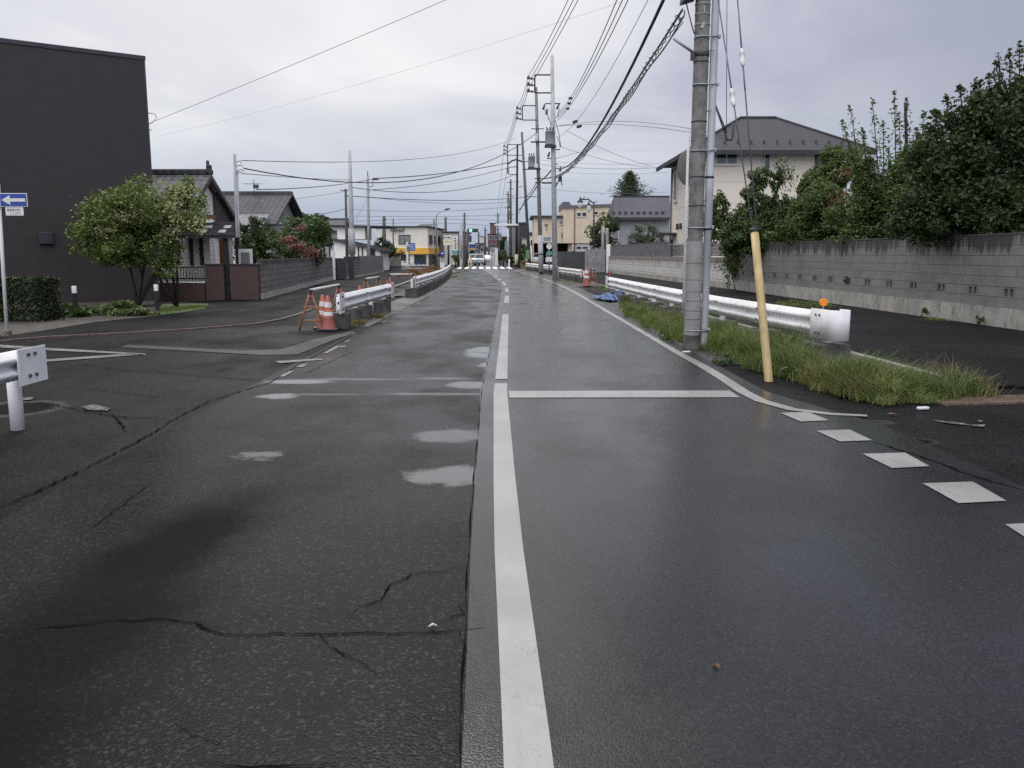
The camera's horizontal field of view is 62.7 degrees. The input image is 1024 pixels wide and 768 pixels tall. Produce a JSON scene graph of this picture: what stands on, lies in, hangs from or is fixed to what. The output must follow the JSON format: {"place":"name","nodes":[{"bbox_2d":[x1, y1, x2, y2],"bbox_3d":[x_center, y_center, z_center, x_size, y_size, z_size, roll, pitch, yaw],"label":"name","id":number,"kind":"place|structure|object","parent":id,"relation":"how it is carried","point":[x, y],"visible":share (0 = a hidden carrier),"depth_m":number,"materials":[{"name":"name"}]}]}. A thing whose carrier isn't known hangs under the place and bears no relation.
{"place":"outdoors","nodes":[
{"label":"outdoors","id":0,"kind":"place"},
{"bbox_2d":[0,269,422,339],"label":"sidewalk","id":1,"kind":"structure","parent":0,"point":[226,312],"depth_m":21.66,"materials":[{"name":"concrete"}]},
{"bbox_2d":[0,306,160,334],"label":"planting bed","id":2,"kind":"object","parent":1,"relation":"on","point":[20,327],"visible":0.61,"depth_m":18.72,"materials":[{"name":"grey concrete"}]},
{"bbox_2d":[0,275,64,321],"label":"hedge","id":3,"kind":"object","parent":2,"relation":"on","point":[42,304],"visible":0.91,"depth_m":18.94,"materials":[{"name":"green plant"}]},
{"bbox_2d":[46,301,93,317],"bbox_3d":[-10.873,-1.722,20.502,1.049,0.599,1.095,-7,11,-39],"label":"ground plant","id":4,"kind":"object","parent":2,"relation":"on","point":[69,310],"visible":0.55,"depth_m":20.33,"materials":[{"name":"green plant"}]},
{"bbox_2d":[88,299,161,315],"bbox_3d":[-9.674,-1.823,21.074,1.923,0.599,1.152,0,9,0],"label":"ground plant","id":5,"kind":"object","parent":2,"relation":"on","point":[121,307],"visible":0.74,"depth_m":20.94,"materials":[{"name":"green plant"}]},
{"bbox_2d":[64,173,211,305],"bbox_3d":[-9.987,-3.860,23.000,4.140,3.724,2.821,0,9,0],"label":"garden tree","id":6,"kind":"object","parent":1,"relation":"on","point":[131,249],"visible":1,"depth_m":22.53,"materials":[{"name":"green plant"}]},
{"bbox_2d":[0,304,335,341],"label":"kerb","id":7,"kind":"structure","parent":1,"relation":"on","point":[152,331],"depth_m":16.77,"materials":[{"name":"concrete"}]},
{"bbox_2d":[154,303,212,314],"bbox_3d":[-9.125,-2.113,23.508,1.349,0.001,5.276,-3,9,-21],"label":"lawn","id":8,"kind":"structure","parent":1,"relation":"on","point":[170,305],"depth_m":24.41,"materials":[{"name":"green plant"}]},
{"bbox_2d":[229,264,260,299],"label":"gate wall","id":9,"kind":"structure","parent":1,"relation":"on","point":[245,281],"depth_m":28.30,"materials":[{"name":"red brick"}]},
{"bbox_2d":[238,249,252,263],"bbox_3d":[-9.280,-3.825,29.352,0.480,1.770,0.075,0,9,0],"label":"notice board","id":10,"kind":"object","parent":1,"relation":"on","point":[245,256],"visible":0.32,"depth_m":29.23,"materials":[{"name":"metal"}]},
{"bbox_2d":[257,257,333,298],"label":"block wall","id":11,"kind":"structure","parent":1,"relation":"on","point":[279,276],"depth_m":34.43,"materials":[{"name":"concrete"}]},
{"bbox_2d":[335,257,353,278],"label":"gate","id":12,"kind":"structure","parent":1,"relation":"on","point":[340,265],"depth_m":50.97,"materials":[{"name":"metal"}]},
{"bbox_2d":[344,256,360,278],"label":"block wall","id":13,"kind":"structure","parent":1,"relation":"on","point":[357,266],"depth_m":54.75,"materials":[{"name":"concrete"}]},
{"bbox_2d":[360,256,383,276],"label":"rendered wall","id":14,"kind":"structure","parent":1,"relation":"on","point":[370,265],"depth_m":62.86,"materials":[{"name":"grey concrete"}]},
{"bbox_2d":[374,236,404,269],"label":"tree","id":15,"kind":"object","parent":1,"relation":"on","point":[391,247],"visible":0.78,"depth_m":82.78,"materials":[{"name":"green plant"}]},
{"bbox_2d":[395,265,446,276],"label":"dry grass","id":16,"kind":"structure","parent":1,"relation":"on","point":[429,269],"depth_m":67.02,"materials":[{"name":"brown plant"}]},
{"bbox_2d":[0,263,501,767],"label":"road","id":17,"kind":"structure","parent":0,"point":[334,489],"depth_m":4.04,"materials":[{"name":"grey asphalt"}]},
{"bbox_2d":[2,336,350,505],"bbox_3d":[-3.032,-0.083,10.538,0.268,0.001,10.922,0,9,1],"label":"road crack","id":18,"kind":"object","parent":17,"relation":"on","point":[54,482],"visible":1,"depth_m":6.85,"materials":[{"name":"black asphalt"}]},
{"bbox_2d":[17,618,477,634],"bbox_3d":[-1.109,1.006,3.479,1.986,0.001,0.148,0,9,2],"label":"road crack","id":19,"kind":"object","parent":17,"relation":"on","point":[198,624],"visible":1,"depth_m":3.43,"materials":[{"name":"black asphalt"}]},
{"bbox_2d":[15,261,531,310],"bbox_3d":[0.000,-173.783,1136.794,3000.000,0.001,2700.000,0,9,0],"label":"ground","id":20,"kind":"structure","parent":0,"point":[165,302],"depth_m":28.69,"materials":[{"name":"soil"}]},
{"bbox_2d":[0,38,159,309],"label":"dark building","id":21,"kind":"structure","parent":20,"relation":"on","point":[74,123],"depth_m":24.75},
{"bbox_2d":[159,267,206,301],"bbox_3d":[-11.675,-3.408,28.615,2.710,1.170,0.230,1,9,8],"label":"brick fence","id":22,"kind":"object","parent":20,"relation":"on","point":[192,291],"visible":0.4,"depth_m":28.45,"materials":[{"name":"brown brick"}]},
{"bbox_2d":[152,160,241,281],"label":"white house","id":23,"kind":"structure","parent":20,"relation":"on","point":[199,252],"depth_m":30.11,"materials":[{"name":"grey tile"}]},
{"bbox_2d":[178,222,239,298],"bbox_3d":[-10.360,-4.229,28.888,2.280,2.710,1.710,0,9,0],"label":"porch","id":24,"kind":"object","parent":20,"relation":"on","point":[224,231],"visible":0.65,"depth_m":28.41,"materials":[{"name":"black"}]},
{"bbox_2d":[204,264,225,300],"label":"gate wall","id":25,"kind":"structure","parent":20,"relation":"on","point":[215,281],"depth_m":28.30,"materials":[{"name":"red brick"}]},
{"bbox_2d":[233,154,243,236],"bbox_3d":[-10.012,-5.790,30.911,0.518,5.180,0.166,4,10,23],"label":"service pole","id":26,"kind":"object","parent":20,"relation":"on","point":[236,203],"visible":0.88,"depth_m":30.73,"materials":[{"name":"metal"}]},
{"bbox_2d":[244,133,535,182],"bbox_3d":[-3.972,-13.011,45.754,0.043,5.714,33.653,3,9,20],"label":"overhead cable","id":27,"kind":"object","parent":26,"relation":"hanging from","point":[376,182],"visible":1,"depth_m":38.97,"materials":[{"name":"black rubber"}]},
{"bbox_2d":[240,216,262,246],"bbox_3d":[-9.781,-4.854,31.622,0.887,3.014,0.679,-2,9,-15],"label":"shrub","id":28,"kind":"object","parent":20,"relation":"on","point":[253,222],"visible":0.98,"depth_m":31.43,"materials":[{"name":"green plant"}]},
{"bbox_2d":[232,215,289,263],"bbox_3d":[-9.967,-5.169,33.493,2.141,3.098,1.774,0,9,0],"label":"shrub","id":29,"kind":"object","parent":20,"relation":"on","point":[262,244],"visible":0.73,"depth_m":33.21,"materials":[{"name":"green plant"}]},
{"bbox_2d":[222,179,303,263],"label":"tiled house","id":30,"kind":"structure","parent":20,"relation":"on","point":[272,207],"depth_m":47.64,"materials":[{"name":"grey tile"}]},
{"bbox_2d":[267,213,334,267],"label":"crepe myrtle","id":31,"kind":"object","parent":20,"relation":"on","point":[312,238],"visible":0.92,"depth_m":41.62,"materials":[{"name":"green plant"}]},
{"bbox_2d":[344,189,348,256],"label":"utility pole","id":32,"kind":"object","parent":20,"relation":"on","point":[346,235],"visible":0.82,"depth_m":58.95,"materials":[{"name":"concrete"}]},
{"bbox_2d":[340,150,355,255],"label":"utility pole","id":33,"kind":"object","parent":20,"relation":"on","point":[351,239],"visible":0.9,"depth_m":56.78,"materials":[{"name":"concrete"}]},
{"bbox_2d":[333,282,393,328],"bbox_3d":[-3.567,-1.948,20.367,0.433,0.811,6.831,0,9,1],"label":"guardrail","id":34,"kind":"object","parent":20,"relation":"on","point":[375,300],"visible":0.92,"depth_m":19.38,"materials":[{"name":"white metal"}]},
{"bbox_2d":[331,225,395,270],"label":"house","id":35,"kind":"structure","parent":20,"relation":"on","point":[360,234],"depth_m":78.47,"materials":[{"name":"white paint"}]},
{"bbox_2d":[367,171,378,255],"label":"utility pole","id":36,"kind":"object","parent":20,"relation":"on","point":[368,231],"visible":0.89,"depth_m":74.54,"materials":[{"name":"concrete"}]},
{"bbox_2d":[376,224,445,265],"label":"shop building","id":37,"kind":"structure","parent":20,"relation":"on","point":[421,237],"depth_m":116.63,"materials":[{"name":"white paint"}]},
{"bbox_2d":[405,264,451,297],"bbox_3d":[-4.246,-6.562,50.280,0.815,0.833,40.943,0,9,-2],"label":"guardrail","id":38,"kind":"object","parent":20,"relation":"on","point":[425,283],"visible":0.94,"depth_m":34.90,"materials":[{"name":"white metal"}]},
{"bbox_2d":[441,231,470,264],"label":"annex building","id":39,"kind":"structure","parent":20,"relation":"on","point":[451,233],"depth_m":125.38,"materials":[{"name":"white paint"}]},
{"bbox_2d":[503,144,522,265],"bbox_3d":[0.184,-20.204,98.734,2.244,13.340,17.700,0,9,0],"label":"utility pole","id":40,"kind":"object","parent":20,"relation":"on","point":[516,233],"visible":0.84,"depth_m":91.80,"materials":[{"name":"concrete"}]},
{"bbox_2d":[521,132,536,262],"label":"utility pole","id":41,"kind":"object","parent":20,"relation":"on","point":[528,254],"visible":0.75,"depth_m":78.41,"materials":[{"name":"concrete"}]},
{"bbox_2d":[516,87,550,274],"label":"utility pole","id":42,"kind":"object","parent":20,"relation":"on","point":[532,165],"visible":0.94,"depth_m":61.82,"materials":[{"name":"concrete"}]},
{"bbox_2d":[527,55,561,279],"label":"utility pole","id":43,"kind":"object","parent":20,"relation":"on","point":[550,138],"visible":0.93,"depth_m":48.77,"materials":[{"name":"concrete"}]},
{"bbox_2d":[555,8,684,186],"bbox_3d":[2.503,-8.825,31.055,0.398,1.122,36.677,0,9,0],"label":"overhead cable","id":44,"kind":"object","parent":43,"relation":"attached to","point":[602,131],"visible":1,"depth_m":18.60,"materials":[{"name":"black rubber"}]},
{"bbox_2d":[529,202,611,264],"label":"apartment building","id":45,"kind":"structure","parent":20,"relation":"on","point":[574,222],"depth_m":109.76,"materials":[{"name":"beige paint"}]},
{"bbox_2d":[558,267,583,282],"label":"guardrail","id":46,"kind":"object","parent":20,"relation":"on","point":[576,275],"visible":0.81,"depth_m":48.29,"materials":[{"name":"white metal"}]},
{"bbox_2d":[600,169,656,196],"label":"conifer","id":47,"kind":"object","parent":20,"relation":"on","point":[629,183],"visible":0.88,"depth_m":93.25,"materials":[{"name":"green plant"}]},
{"bbox_2d":[626,223,665,243],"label":"olive tree","id":48,"kind":"object","parent":20,"relation":"on","point":[638,238],"visible":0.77,"depth_m":64.61,"materials":[{"name":"green plant"}]},
{"bbox_2d":[604,272,850,363],"bbox_3d":[3.869,-2.091,20.804,0.712,0.981,18.970,0,9,-3],"label":"guardrail","id":49,"kind":"object","parent":20,"relation":"on","point":[831,327],"visible":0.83,"depth_m":13.37,"materials":[{"name":"white metal"}]},
{"bbox_2d":[750,227,772,381],"bbox_3d":[3.099,-0.971,10.432,0.112,1.938,0.711,-1,9,-9],"label":"guy sleeve","id":50,"kind":"object","parent":20,"relation":"on","point":[762,316],"visible":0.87,"depth_m":10.39,"materials":[{"name":"yellow plastic"}]},
{"bbox_2d":[718,0,752,227],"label":"guy wire","id":51,"kind":"object","parent":50,"relation":"attached to","point":[732,97],"visible":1,"depth_m":11.10,"materials":[{"name":"metal"}]},
{"bbox_2d":[654,116,877,274],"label":"beige house","id":52,"kind":"structure","parent":20,"relation":"on","point":[772,136],"depth_m":49.02,"materials":[{"name":"beige paint"}]},
{"bbox_2d":[714,155,738,165],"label":"window","id":53,"kind":"structure","parent":52,"relation":"in","point":[720,160],"depth_m":48.72,"materials":[{"name":"white glass"}]},
{"bbox_2d":[762,144,862,242],"bbox_3d":[10.926,-5.817,30.032,3.182,5.514,3.236,5,10,32],"label":"garden tree","id":54,"kind":"object","parent":20,"relation":"on","point":[819,188],"visible":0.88,"depth_m":29.44,"materials":[{"name":"green plant"}]},
{"bbox_2d":[820,90,927,245],"bbox_3d":[11.264,-5.585,25.424,3.650,6.439,2.428,4,9,22],"label":"garden tree","id":55,"kind":"object","parent":20,"relation":"on","point":[871,198],"visible":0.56,"depth_m":25.28,"materials":[{"name":"green plant"}]},
{"bbox_2d":[799,208,1023,239],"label":"shrub","id":56,"kind":"object","parent":20,"relation":"on","point":[1020,228],"visible":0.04,"depth_m":24.62,"materials":[{"name":"green plant"}]},
{"bbox_2d":[882,40,1023,249],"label":"broadleaf tree","id":57,"kind":"object","parent":20,"relation":"on","point":[965,184],"visible":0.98,"depth_m":18.93,"materials":[{"name":"green plant"}]},
{"bbox_2d":[299,218,348,257],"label":"dark house","id":58,"kind":"structure","parent":0,"point":[336,221],"depth_m":92.34,"materials":[{"name":"grey paint"}]},
{"bbox_2d":[394,291,404,295],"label":"verge","id":59,"kind":"structure","parent":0,"point":[402,293],"depth_m":31.93,"materials":[{"name":"grey concrete"}]},
{"bbox_2d":[351,272,459,326],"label":"weeds","id":60,"kind":"object","parent":59,"relation":"on","point":[355,322],"visible":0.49,"depth_m":20.20,"materials":[{"name":"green plant"}]},
{"bbox_2d":[359,270,454,325],"bbox_3d":[-4.378,-6.269,50.651,1.571,0.001,66.079,0,9,-2],"label":"shoulder","id":61,"kind":"object","parent":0,"point":[397,305],"visible":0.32,"depth_m":27.00},
{"bbox_2d":[403,266,517,266],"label":"road","id":62,"kind":"structure","parent":0,"point":[446,266],"depth_m":107.62,"materials":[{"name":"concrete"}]},
{"bbox_2d":[443,234,458,266],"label":"sign tower","id":63,"kind":"structure","parent":62,"relation":"on","point":[454,241],"depth_m":106.43,"materials":[{"name":"metal"}]},
{"bbox_2d":[0,261,1023,519],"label":"side road","id":64,"kind":"structure","parent":0,"point":[58,439],"depth_m":8.76,"materials":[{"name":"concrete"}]},
{"bbox_2d":[0,193,27,335],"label":"one way sign","id":65,"kind":"object","parent":64,"relation":"on","point":[13,204],"visible":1,"depth_m":15.30,"materials":[{"name":"metal"}]},
{"bbox_2d":[0,345,47,430],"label":"guardrail","id":66,"kind":"object","parent":64,"relation":"on","point":[19,368],"visible":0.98,"depth_m":7.34,"materials":[{"name":"white metal"}]},
{"bbox_2d":[0,345,145,354],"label":"road marking","id":67,"kind":"object","parent":64,"relation":"on","point":[23,347],"visible":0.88,"depth_m":13.50,"materials":[{"name":"paint"}]},
{"bbox_2d":[46,354,142,360],"bbox_3d":[-6.523,-0.361,12.347,0.583,0.001,2.062,7,11,37],"label":"road marking","id":68,"kind":"object","parent":64,"relation":"on","point":[74,358],"visible":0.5,"depth_m":12.58,"materials":[{"name":"paint"}]},
{"bbox_2d":[122,331,354,354],"bbox_3d":[-4.828,-0.756,14.916,3.496,0.001,4.079,0,9,0],"label":"gutter","id":69,"kind":"object","parent":64,"relation":"on","point":[302,347],"visible":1,"depth_m":13.80,"materials":[{"name":"concrete"}]},
{"bbox_2d":[298,284,341,330],"bbox_3d":[-4.092,-1.734,18.525,0.560,0.851,3.053,0,9,-1],"label":"folding barrier","id":70,"kind":"object","parent":64,"relation":"on","point":[311,290],"visible":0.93,"depth_m":17.07,"materials":[{"name":"orange metal"}]},
{"bbox_2d":[317,296,339,330],"bbox_3d":[-3.744,-1.445,17.107,0.400,0.700,0.400,0,9,0],"label":"traffic cone","id":71,"kind":"object","parent":64,"relation":"on","point":[328,322],"visible":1,"depth_m":17.02,"materials":[{"name":"orange plastic"}]},
{"bbox_2d":[557,251,584,269],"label":"sheet fence","id":72,"kind":"object","parent":64,"relation":"on","point":[572,259],"visible":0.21,"depth_m":78.13,"materials":[{"name":"metal"}]},
{"bbox_2d":[577,197,596,248],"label":"lantern lamp","id":73,"kind":"object","parent":64,"relation":"on","point":[580,203],"visible":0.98,"depth_m":72.46,"materials":[{"name":"metal"}]},
{"bbox_2d":[585,248,604,271],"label":"sheet gate","id":74,"kind":"structure","parent":64,"relation":"on","point":[595,259],"depth_m":69.82,"materials":[{"name":"metal"}]},
{"bbox_2d":[588,214,620,250],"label":"garden tree","id":75,"kind":"object","parent":64,"relation":"on","point":[614,227],"visible":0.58,"depth_m":75.52,"materials":[{"name":"green plant"}]},
{"bbox_2d":[677,136,690,317],"bbox_3d":[3.555,-3.020,17.148,0.216,3.900,0.740,-4,10,-27],"label":"curve mirror","id":76,"kind":"object","parent":64,"relation":"on","point":[683,168],"visible":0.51,"depth_m":17.03,"materials":[{"name":"grey metal"}]},
{"bbox_2d":[558,274,936,374],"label":"kerb","id":77,"kind":"structure","parent":64,"relation":"on","point":[748,326],"depth_m":12.58,"materials":[{"name":"concrete"}]},
{"bbox_2d":[775,344,1020,406],"bbox_3d":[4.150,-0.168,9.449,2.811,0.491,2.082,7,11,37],"label":"grass","id":78,"kind":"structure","parent":64,"relation":"on","point":[989,393],"depth_m":9.27,"materials":[{"name":"green plant"}]},
{"bbox_2d":[936,395,1023,405],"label":"curb","id":79,"kind":"structure","parent":64,"relation":"on","point":[1005,399],"depth_m":8.80,"materials":[{"name":"grey concrete"}]},
{"bbox_2d":[0,0,1023,254],"label":"sky","id":80,"kind":"structure","parent":0,"point":[806,61],"materials":[{"name":"grey"}]},
{"bbox_2d":[515,269,600,286],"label":"verge","id":81,"kind":"structure","parent":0,"point":[577,284],"depth_m":49.38,"materials":[{"name":"grey concrete"}]},
{"bbox_2d":[517,270,728,361],"bbox_3d":[2.192,-5.811,47.687,1.233,0.001,72.058,0,9,-2],"label":"shoulder","id":82,"kind":"object","parent":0,"point":[707,355],"visible":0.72,"depth_m":20.58},
{"bbox_2d":[606,196,669,244],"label":"grey house","id":83,"kind":"structure","parent":0,"point":[630,212],"depth_m":80.88,"materials":[{"name":"paint"}]},
{"bbox_2d":[605,300,855,396],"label":"verge","id":84,"kind":"structure","parent":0,"point":[615,302],"depth_m":25.38,"materials":[{"name":"green plant"}]},
{"bbox_2d":[618,294,711,349],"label":"grass","id":85,"kind":"structure","parent":84,"relation":"on","point":[675,329],"depth_m":17.91,"materials":[{"name":"green plant"}]},
{"bbox_2d":[673,0,734,348],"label":"utility pole","id":86,"kind":"object","parent":84,"relation":"on","point":[696,283],"visible":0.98,"depth_m":13.29,"materials":[{"name":"concrete"}]},
{"bbox_2d":[556,0,664,168],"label":"overhead cable","id":87,"kind":"object","parent":86,"relation":"attached to","point":[638,52],"visible":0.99,"depth_m":20.03,"materials":[{"name":"black rubber"}]},
{"bbox_2d":[737,0,756,226],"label":"guy wire","id":88,"kind":"object","parent":86,"relation":"attached to","point":[742,57],"visible":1,"depth_m":11.09,"materials":[{"name":"metal"}]},
{"bbox_2d":[673,311,841,381],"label":"grass","id":89,"kind":"structure","parent":84,"relation":"on","point":[744,348],"depth_m":11.78,"materials":[{"name":"green plant"}]},
{"bbox_2d":[462,262,1023,767],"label":"road","id":90,"kind":"structure","parent":0,"point":[822,600],"depth_m":4.04,"materials":[{"name":"grey asphalt"}]},
{"bbox_2d":[459,328,494,767],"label":"road seam","id":91,"kind":"object","parent":90,"relation":"on","point":[463,660],"visible":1,"depth_m":3.62,"materials":[{"name":"black asphalt"}]},
{"bbox_2d":[495,314,508,378],"bbox_3d":[-0.149,-0.934,16.029,0.151,0.001,11.420,0,9,0],"label":"road marking","id":92,"kind":"object","parent":90,"relation":"on","point":[502,366],"visible":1,"depth_m":13.18,"materials":[{"name":"paint"}]},
{"bbox_2d":[494,383,553,767],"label":"road marking","id":93,"kind":"object","parent":90,"relation":"on","point":[526,738],"visible":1,"depth_m":3.45,"materials":[{"name":"paint"}]},
{"bbox_2d":[509,390,738,397],"bbox_3d":[1.213,0.109,9.267,2.499,0.001,0.481,0,9,0],"label":"road marking","id":94,"kind":"object","parent":90,"relation":"on","point":[683,393],"visible":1,"depth_m":9.23,"materials":[{"name":"paint"}]},
{"bbox_2d":[511,269,866,415],"bbox_3d":[1.713,-5.805,47.598,1.107,0.001,80.235,0,9,-2],"label":"road marking","id":95,"kind":"object","parent":90,"relation":"on","point":[735,386],"visible":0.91,"depth_m":10.76,"materials":[{"name":"paint"}]},
{"bbox_2d":[782,412,826,420],"bbox_3d":[2.777,0.309,7.974,0.290,0.001,0.442,-1,9,-7],"label":"road marking","id":96,"kind":"object","parent":90,"relation":"on","point":[804,416],"visible":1,"depth_m":7.97,"materials":[{"name":"paint"}]},
{"bbox_2d":[818,429,870,440],"bbox_3d":[2.835,0.436,7.152,0.317,0.001,0.446,-1,9,-6],"label":"road marking","id":97,"kind":"object","parent":90,"relation":"on","point":[845,435],"visible":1,"depth_m":7.14,"materials":[{"name":"paint"}]},
{"bbox_2d":[864,452,928,467],"bbox_3d":[2.880,0.569,6.290,0.346,0.001,0.480,0,9,0],"label":"road marking","id":98,"kind":"object","parent":90,"relation":"on","point":[896,460],"visible":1,"depth_m":6.30,"materials":[{"name":"paint"}]},
{"bbox_2d":[923,482,1005,502],"bbox_3d":[2.943,0.699,5.446,0.361,0.001,0.498,0,9,0],"label":"road marking","id":99,"kind":"object","parent":90,"relation":"on","point":[962,492],"visible":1,"depth_m":5.43,"materials":[{"name":"paint"}]},
{"bbox_2d":[715,154,798,285],"bbox_3d":[9.741,-6.235,32.835,3.222,5.460,2.760,0,9,0],"label":"weeping shrub","id":100,"kind":"object","parent":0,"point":[734,235],"visible":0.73,"depth_m":32.92,"materials":[{"name":"green plant"}]},
{"bbox_2d":[545,269,1023,388],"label":"sidewalk","id":101,"kind":"structure","parent":0,"point":[990,350],"depth_m":15.16,"materials":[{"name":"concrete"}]},
{"bbox_2d":[584,211,613,247],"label":"garden tree","id":102,"kind":"object","parent":101,"relation":"on","point":[597,225],"visible":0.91,"depth_m":73.16,"materials":[{"name":"green plant"}]},
{"bbox_2d":[608,256,730,288],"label":"retaining wall","id":103,"kind":"structure","parent":101,"relation":"on","point":[664,268],"depth_m":50.54,"materials":[{"name":"beige concrete"}]},
{"bbox_2d":[610,242,669,256],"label":"corrugated fence","id":104,"kind":"object","parent":103,"relation":"on","point":[658,249],"visible":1,"depth_m":55.85,"materials":[{"name":"grey metal"}]},
{"bbox_2d":[669,241,723,256],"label":"slat fence","id":105,"kind":"object","parent":103,"relation":"on","point":[678,250],"visible":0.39,"depth_m":45.16,"materials":[{"name":"metal"}]},
{"bbox_2d":[703,189,735,279],"bbox_3d":[8.910,-6.163,35.960,1.990,4.306,1.378,0,9,0],"label":"shrub","id":106,"kind":"object","parent":101,"relation":"on","point":[719,219],"visible":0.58,"depth_m":35.58,"materials":[{"name":"green plant"}]},
{"bbox_2d":[776,298,950,320],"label":"weeds","id":107,"kind":"object","parent":101,"relation":"on","point":[812,303],"visible":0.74,"depth_m":24.65,"materials":[{"name":"green plant"}]},
{"bbox_2d":[730,232,1023,330],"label":"block wall","id":108,"kind":"structure","parent":101,"relation":"on","point":[967,278],"depth_m":21.34,"materials":[{"name":"grey concrete"}]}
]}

